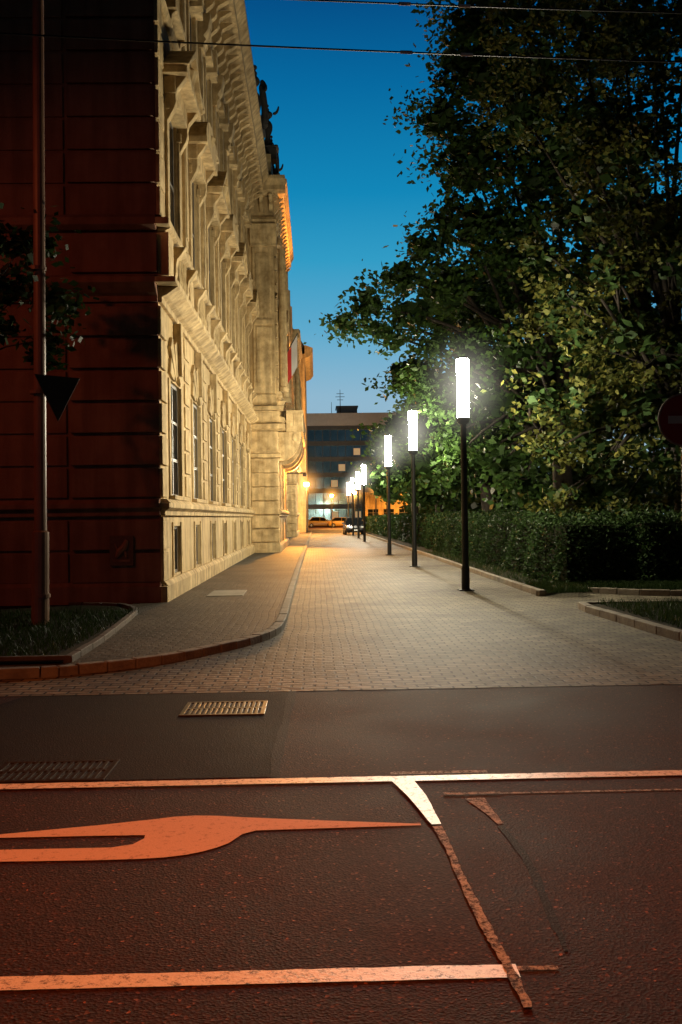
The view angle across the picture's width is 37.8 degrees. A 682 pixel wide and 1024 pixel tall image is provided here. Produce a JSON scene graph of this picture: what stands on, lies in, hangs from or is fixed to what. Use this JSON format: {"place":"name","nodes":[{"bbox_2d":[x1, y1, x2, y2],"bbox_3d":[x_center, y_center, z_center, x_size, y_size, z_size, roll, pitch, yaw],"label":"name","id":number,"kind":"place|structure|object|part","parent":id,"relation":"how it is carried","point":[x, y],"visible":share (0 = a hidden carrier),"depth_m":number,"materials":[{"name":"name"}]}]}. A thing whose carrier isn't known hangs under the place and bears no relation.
{"place":"outdoors","nodes":[
{"label":"outdoors","id":0,"kind":"place"},
{"bbox_2d":[0,0,160,582],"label":"end wall","id":1,"kind":"structure","parent":0,"point":[65,269],"depth_m":17.51,"materials":[{"name":"brown brick"}]},
{"bbox_2d":[0,530,310,667],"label":"sidewalk","id":2,"kind":"structure","parent":0,"point":[196,616],"depth_m":15.26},
{"bbox_2d":[0,605,138,661],"bbox_3d":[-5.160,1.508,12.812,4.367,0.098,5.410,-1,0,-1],"label":"grass","id":3,"kind":"structure","parent":2,"relation":"on","point":[5,620],"depth_m":12.85,"materials":[{"name":"green plant"}]},
{"bbox_2d":[0,202,98,371],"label":"young street tree","id":4,"kind":"object","parent":3,"relation":"on","point":[60,303],"visible":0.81,"depth_m":14.22,"materials":[{"name":"green plant"}]},
{"bbox_2d":[28,0,79,624],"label":"traffic sign mast","id":5,"kind":"object","parent":3,"relation":"on","point":[56,392],"visible":0.94,"depth_m":13.65,"materials":[{"name":"metal"}]},
{"bbox_2d":[0,602,137,663],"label":"bed edging","id":6,"kind":"object","parent":3,"relation":"on","point":[77,653],"visible":0.78,"depth_m":11.06,"materials":[{"name":"concrete"}]},
{"bbox_2d":[153,0,177,602],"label":"corner blocks","id":7,"kind":"structure","parent":2,"relation":"on","point":[165,280],"depth_m":17.45,"materials":[{"name":"paint"}]},
{"bbox_2d":[207,590,246,595],"bbox_3d":[-2.201,1.580,19.369,0.690,0.018,1.450,-1,0,-1],"label":"utility cover","id":8,"kind":"object","parent":2,"relation":"on","point":[228,593],"visible":1,"depth_m":19.23,"materials":[{"name":"metal"}]},
{"bbox_2d":[155,0,251,577],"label":"street wall","id":9,"kind":"structure","parent":0,"point":[188,541],"depth_m":23.62,"materials":[{"name":"beige stone"}]},
{"bbox_2d":[170,15,247,572],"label":"street window frames","id":10,"kind":"structure","parent":9,"relation":"attached to","point":[175,424],"depth_m":23.12,"materials":[{"name":"beige stone"}]},
{"bbox_2d":[169,23,240,568],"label":"windows","id":11,"kind":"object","parent":10,"relation":"in","point":[173,390],"visible":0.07,"depth_m":20.12,"materials":[{"name":"black glass"}]},
{"bbox_2d":[155,0,268,600],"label":"street trim","id":12,"kind":"structure","parent":9,"relation":"attached to","point":[194,314],"depth_m":25.14,"materials":[{"name":"beige stone"}]},
{"bbox_2d":[254,65,267,137],"bbox_3d":[-3.438,-15.745,38.629,1.187,3.173,0.872,-1,0,-1],"label":"roof statue","id":13,"kind":"object","parent":12,"relation":"on","point":[263,103],"visible":0.41,"depth_m":38.75,"materials":[{"name":"metal"}]},
{"bbox_2d":[273,197,286,541],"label":"pavilion wall","id":14,"kind":"structure","parent":0,"point":[284,518],"depth_m":47.36,"materials":[{"name":"beige stone"}]},
{"bbox_2d":[286,329,298,536],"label":"pavilion return trim","id":15,"kind":"structure","parent":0,"point":[291,518],"depth_m":75.84,"materials":[{"name":"beige stone"}]},
{"bbox_2d":[308,526,342,530],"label":"cross street","id":16,"kind":"structure","parent":0,"point":[324,528],"depth_m":136.06,"materials":[{"name":"grey asphalt"}]},
{"bbox_2d":[308,517,330,526],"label":"parked car","id":17,"kind":"object","parent":16,"relation":"on","point":[317,521],"visible":0.73,"depth_m":157.11,"materials":[{"name":"yellow paint"}]},
{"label":"windows","id":18,"kind":"part","parent":17,"relation":"part of","materials":[{"name":"black glass"}]},
{"bbox_2d":[330,493,333,527],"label":"street lamp","id":19,"kind":"object","parent":16,"relation":"on","point":[331,495],"visible":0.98,"depth_m":141.97,"materials":[{"name":"paint"}]},
{"bbox_2d":[328,517,344,526],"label":"taxi","id":20,"kind":"object","parent":16,"relation":"on","point":[337,521],"visible":0.55,"depth_m":149.28,"materials":[{"name":"yellow paint"}]},
{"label":"windows","id":21,"kind":"part","parent":20,"relation":"part of","materials":[{"name":"black glass"}]},
{"bbox_2d":[0,684,681,1023],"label":"road","id":22,"kind":"structure","parent":0,"point":[607,865],"depth_m":4.25,"materials":[{"name":"grey asphalt"}]},
{"bbox_2d":[0,692,287,779],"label":"asphalt patch","id":23,"kind":"object","parent":22,"relation":"on","point":[148,736],"visible":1,"depth_m":7.16,"materials":[{"name":"grey asphalt"}]},
{"bbox_2d":[0,759,119,783],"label":"drain grate","id":24,"kind":"object","parent":23,"relation":"on","point":[55,771],"visible":1,"depth_m":6.11,"materials":[{"name":"metal"}]},
{"bbox_2d":[179,701,267,716],"bbox_3d":[-0.942,1.593,8.071,0.670,0.013,0.560,-1,0,-1],"label":"drain grate","id":25,"kind":"object","parent":23,"relation":"on","point":[226,708],"visible":1,"depth_m":8.05,"materials":[{"name":"metal"}]},
{"bbox_2d":[0,770,681,1006],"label":"road marking","id":26,"kind":"object","parent":22,"relation":"on","point":[174,836],"visible":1,"depth_m":4.68,"materials":[{"name":"paint"}]},
{"bbox_2d":[270,691,567,950],"bbox_3d":[-0.022,1.571,6.113,0.886,0.004,5.457,-1,0,-17],"label":"tar seam","id":27,"kind":"object","parent":22,"relation":"on","point":[277,750],"visible":1,"depth_m":4.68,"materials":[{"name":"black asphalt"}]},
{"bbox_2d":[0,531,681,696],"bbox_3d":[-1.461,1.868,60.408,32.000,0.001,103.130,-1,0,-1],"label":"paved street","id":28,"kind":"structure","parent":0,"point":[369,614],"depth_m":11.91,"materials":[{"name":"grey concrete"}]},
{"bbox_2d":[0,0,161,605],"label":"end trim","id":29,"kind":"structure","parent":28,"relation":"on","point":[96,577],"depth_m":17.44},
{"bbox_2d":[109,535,133,565],"bbox_3d":[-3.829,0.676,17.358,0.420,0.530,0.120,-1,0,-1],"label":"wall plaque","id":30,"kind":"object","parent":29,"relation":"attached to","point":[121,549],"depth_m":17.37,"materials":[{"name":"brown metal"}]},
{"bbox_2d":[0,530,311,679],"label":"kerb","id":31,"kind":"structure","parent":28,"relation":"on","point":[276,628],"depth_m":10.63,"materials":[{"name":"stone"}]},
{"bbox_2d":[248,197,277,542],"bbox_3d":[-3.707,-6.005,48.207,1.608,15.900,12.500,-1,0,-1],"label":"pavilion return","id":32,"kind":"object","parent":28,"relation":"on","point":[257,212],"visible":0.14,"depth_m":41.96,"materials":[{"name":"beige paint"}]},
{"bbox_2d":[250,175,284,552],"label":"pavilion return trim","id":33,"kind":"structure","parent":32,"relation":"attached to","point":[267,426],"depth_m":41.85,"materials":[{"name":"beige stone"}]},
{"bbox_2d":[266,154,293,551],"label":"pavilion trim","id":34,"kind":"structure","parent":28,"relation":"on","point":[283,254],"depth_m":42.85,"materials":[{"name":"beige stone"}]},
{"bbox_2d":[264,105,278,163],"bbox_3d":[-3.105,-16.378,43.026,0.903,2.475,0.840,-1,0,-1],"label":"roof statue","id":35,"kind":"object","parent":34,"relation":"on","point":[271,149],"visible":0.48,"depth_m":42.86,"materials":[{"name":"metal"}]},
{"bbox_2d":[270,135,279,174],"bbox_3d":[-3.304,-16.358,46.522,0.903,2.475,0.840,-1,0,-1],"label":"roof statue","id":36,"kind":"object","parent":34,"relation":"on","point":[276,170],"visible":0.28,"depth_m":46.57,"materials":[{"name":"metal"}]},
{"bbox_2d":[278,410,305,471],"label":"balcony","id":37,"kind":"structure","parent":34,"relation":"attached to","point":[292,443],"depth_m":42.95,"materials":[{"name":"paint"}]},
{"bbox_2d":[287,333,297,382],"bbox_3d":[-2.414,-6.970,45.764,0.975,2.450,0.189,-1,0,20],"label":"flag","id":38,"kind":"object","parent":34,"relation":"attached to","point":[292,357],"visible":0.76,"depth_m":45.70,"materials":[{"name":"fabric"}]},
{"bbox_2d":[287,472,305,475],"bbox_3d":[-2.429,-2.051,54.444,1.080,0.220,0.150,-1,0,-1],"label":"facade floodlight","id":39,"kind":"object","parent":34,"relation":"attached to","point":[304,473],"visible":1,"depth_m":54.39,"materials":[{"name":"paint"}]},
{"bbox_2d":[286,419,294,531],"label":"pavilion return","id":40,"kind":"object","parent":28,"relation":"on","point":[290,493],"visible":0.02,"depth_m":75.94,"materials":[{"name":"beige paint"}]},
{"bbox_2d":[292,327,301,535],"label":"pavilion trim","id":41,"kind":"structure","parent":28,"relation":"on","point":[297,393],"depth_m":77.83,"materials":[{"name":"beige stone"}]},
{"bbox_2d":[298,354,307,532],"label":"walls","id":42,"kind":"structure","parent":28,"relation":"on","point":[302,495],"depth_m":96.97,"materials":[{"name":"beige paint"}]},
{"bbox_2d":[304,345,312,493],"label":"cornice","id":43,"kind":"structure","parent":42,"relation":"attached to","point":[308,351],"depth_m":100.53,"materials":[{"name":"paint"}]},
{"bbox_2d":[303,481,308,532],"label":"street lamp","id":44,"kind":"object","parent":28,"relation":"on","point":[306,484],"visible":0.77,"depth_m":91.90,"materials":[{"name":"paint"}]},
{"bbox_2d":[347,482,349,516],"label":"street lamp","id":45,"kind":"object","parent":28,"relation":"on","point":[348,489],"visible":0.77,"depth_m":92.98,"materials":[{"name":"paint"}]},
{"bbox_2d":[307,412,395,520],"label":"walls","id":46,"kind":"structure","parent":28,"relation":"on","point":[329,419],"depth_m":191.88,"materials":[{"name":"grey concrete"}]},
{"bbox_2d":[307,430,383,519],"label":"mullions","id":47,"kind":"object","parent":46,"relation":"attached to","point":[330,472],"visible":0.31,"depth_m":192.09,"materials":[{"name":"metal"}]},
{"bbox_2d":[335,406,357,412],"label":"plant room","id":48,"kind":"object","parent":46,"relation":"on","point":[348,409],"visible":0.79,"depth_m":196.20,"materials":[{"name":"metal"}]},
{"bbox_2d":[307,429,397,519],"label":"glass","id":49,"kind":"object","parent":46,"relation":"attached to","point":[324,467],"visible":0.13,"depth_m":192.22,"materials":[{"name":"glass"}]},
{"bbox_2d":[331,448,372,517],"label":"lit windows","id":50,"kind":"structure","parent":49,"relation":"attached to","point":[334,483],"depth_m":192.23,"materials":[{"name":"brown"}]},
{"bbox_2d":[307,425,400,508],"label":"spandrels","id":51,"kind":"object","parent":46,"relation":"attached to","point":[338,474],"visible":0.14,"depth_m":192.06,"materials":[{"name":"metal"}]},
{"bbox_2d":[351,477,354,535],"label":"street lamp","id":52,"kind":"object","parent":28,"relation":"on","point":[352,488],"visible":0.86,"depth_m":81.98,"materials":[{"name":"paint"}]},
{"bbox_2d":[342,517,366,534],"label":"parked car","id":53,"kind":"object","parent":28,"relation":"on","point":[347,525],"visible":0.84,"depth_m":85.71,"materials":[{"name":"black paint"}]},
{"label":"windows","id":54,"kind":"part","parent":53,"relation":"part of","materials":[{"name":"black glass"}]},
{"bbox_2d":[353,490,356,516],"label":"street lamp","id":55,"kind":"object","parent":28,"relation":"on","point":[355,492],"visible":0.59,"depth_m":135.05,"materials":[{"name":"paint"}]},
{"bbox_2d":[356,471,359,537],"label":"street lamp","id":56,"kind":"object","parent":28,"relation":"on","point":[358,489],"visible":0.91,"depth_m":71.49,"materials":[{"name":"paint"}]},
{"bbox_2d":[361,464,366,541],"bbox_3d":[1.422,-0.988,61.560,2.500,5.660,2.500,-1,0,-1],"label":"street lamp","id":57,"kind":"object","parent":28,"relation":"on","point":[364,485],"visible":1,"depth_m":61.49,"materials":[{"name":"metal"}]},
{"bbox_2d":[385,435,393,554],"bbox_3d":[1.905,-1.105,39.865,2.500,5.660,2.500,-1,0,-1],"label":"street lamp","id":58,"kind":"object","parent":28,"relation":"on","point":[388,466],"visible":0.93,"depth_m":39.80,"materials":[{"name":"paint"}]},
{"bbox_2d":[408,409,419,566],"bbox_3d":[2.215,-1.157,30.470,2.500,5.660,2.500,-1,0,-1],"label":"street lamp","id":59,"kind":"object","parent":28,"relation":"on","point":[412,415],"visible":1,"depth_m":30.40,"materials":[{"name":"paint"}]},
{"bbox_2d":[456,356,473,590],"bbox_3d":[2.525,-1.212,20.475,2.500,5.660,2.500,-1,0,-1],"label":"street lamp","id":60,"kind":"object","parent":28,"relation":"on","point":[462,367],"visible":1,"depth_m":20.41,"materials":[{"name":"paint"}]},
{"bbox_2d":[360,532,681,641],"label":"kerb","id":61,"kind":"structure","parent":28,"relation":"on","point":[588,607],"depth_m":18.40,"materials":[{"name":"concrete"}]},
{"bbox_2d":[399,153,681,523],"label":"distant trees","id":62,"kind":"object","parent":28,"relation":"on","point":[594,489],"visible":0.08,"depth_m":38.60,"materials":[{"name":"green plant"}]},
{"bbox_2d":[658,387,681,478],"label":"no entry sign","id":63,"kind":"object","parent":28,"relation":"on","point":[670,419],"visible":1,"depth_m":11.49,"materials":[{"name":"metal"}]},
{"bbox_2d":[0,32,681,62],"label":"overhead wire","id":64,"kind":"object","parent":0,"point":[411,52],"visible":1,"depth_m":9.05,"materials":[{"name":"paint"}]},
{"bbox_2d":[360,492,407,516],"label":"building","id":65,"kind":"structure","parent":0,"point":[370,501],"depth_m":165.21,"materials":[{"name":"orange paint"}]},
{"bbox_2d":[368,509,406,515],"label":"glass","id":66,"kind":"object","parent":65,"relation":"attached to","point":[371,512],"visible":0.19,"depth_m":165.26,"materials":[{"name":"black glass"}]},
{"bbox_2d":[366,531,547,583],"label":"lawn","id":67,"kind":"structure","parent":0,"point":[420,548],"depth_m":32.26,"materials":[{"name":"plant"}]},
{"bbox_2d":[350,423,434,513],"bbox_3d":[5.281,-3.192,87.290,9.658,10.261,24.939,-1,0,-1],"label":"broadleaf tree","id":68,"kind":"object","parent":67,"relation":"on","point":[376,487],"visible":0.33,"depth_m":77.90,"materials":[{"name":"green plant"}]},
{"bbox_2d":[362,512,455,546],"bbox_3d":[3.853,1.016,75.626,2.169,1.924,59.483,-1,0,-1],"label":"hedge","id":69,"kind":"object","parent":67,"relation":"on","point":[401,526],"visible":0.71,"depth_m":60.20,"materials":[{"name":"plant"}]},
{"bbox_2d":[360,350,460,512],"bbox_3d":[4.905,-4.399,63.622,7.488,12.446,8.190,-1,0,-1],"label":"broadleaf tree","id":70,"kind":"object","parent":67,"relation":"on","point":[396,428],"visible":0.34,"depth_m":62.59,"materials":[{"name":"green plant"}]},
{"bbox_2d":[374,229,572,513],"bbox_3d":[6.372,-5.841,46.071,10.423,15.111,6.975,-1,0,-17],"label":"broadleaf tree","id":71,"kind":"object","parent":67,"relation":"on","point":[429,494],"visible":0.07,"depth_m":45.19,"materials":[{"name":"green plant"}]},
{"bbox_2d":[303,0,681,512],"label":"broadleaf tree","id":72,"kind":"object","parent":67,"relation":"on","point":[465,164],"visible":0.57,"depth_m":31.39,"materials":[{"name":"green plant"}]},
{"bbox_2d":[422,503,639,582],"bbox_3d":[4.886,0.791,33.227,2.086,1.891,26.190,-1,0,-1],"label":"hedge","id":73,"kind":"object","parent":67,"relation":"on","point":[567,547],"visible":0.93,"depth_m":21.76,"materials":[{"name":"plant"}]},
{"bbox_2d":[424,549,681,592],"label":"grass","id":74,"kind":"structure","parent":67,"relation":"on","point":[554,586],"depth_m":19.55,"materials":[{"name":"green plant"}]},
{"bbox_2d":[467,0,681,522],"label":"broadleaf tree","id":75,"kind":"object","parent":67,"relation":"on","point":[660,376],"visible":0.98,"depth_m":22.37,"materials":[{"name":"green plant"}]},
{"bbox_2d":[613,504,681,582],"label":"hedge","id":76,"kind":"object","parent":67,"relation":"on","point":[659,546],"visible":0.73,"depth_m":20.27,"materials":[{"name":"plant"}]},
{"bbox_2d":[245,0,681,513],"label":"sky","id":77,"kind":"structure","parent":0,"point":[346,195],"materials":[{"name":"blue"}]},
{"bbox_2d":[297,0,681,13],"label":"overhead wire","id":78,"kind":"object","parent":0,"point":[459,5],"visible":1,"depth_m":9.27,"materials":[{"name":"paint"}]},
{"bbox_2d":[593,596,681,629],"bbox_3d":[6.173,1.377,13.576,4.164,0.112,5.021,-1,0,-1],"label":"grass","id":79,"kind":"structure","parent":0,"point":[647,610],"depth_m":14.67,"materials":[{"name":"green plant"}]}
]}

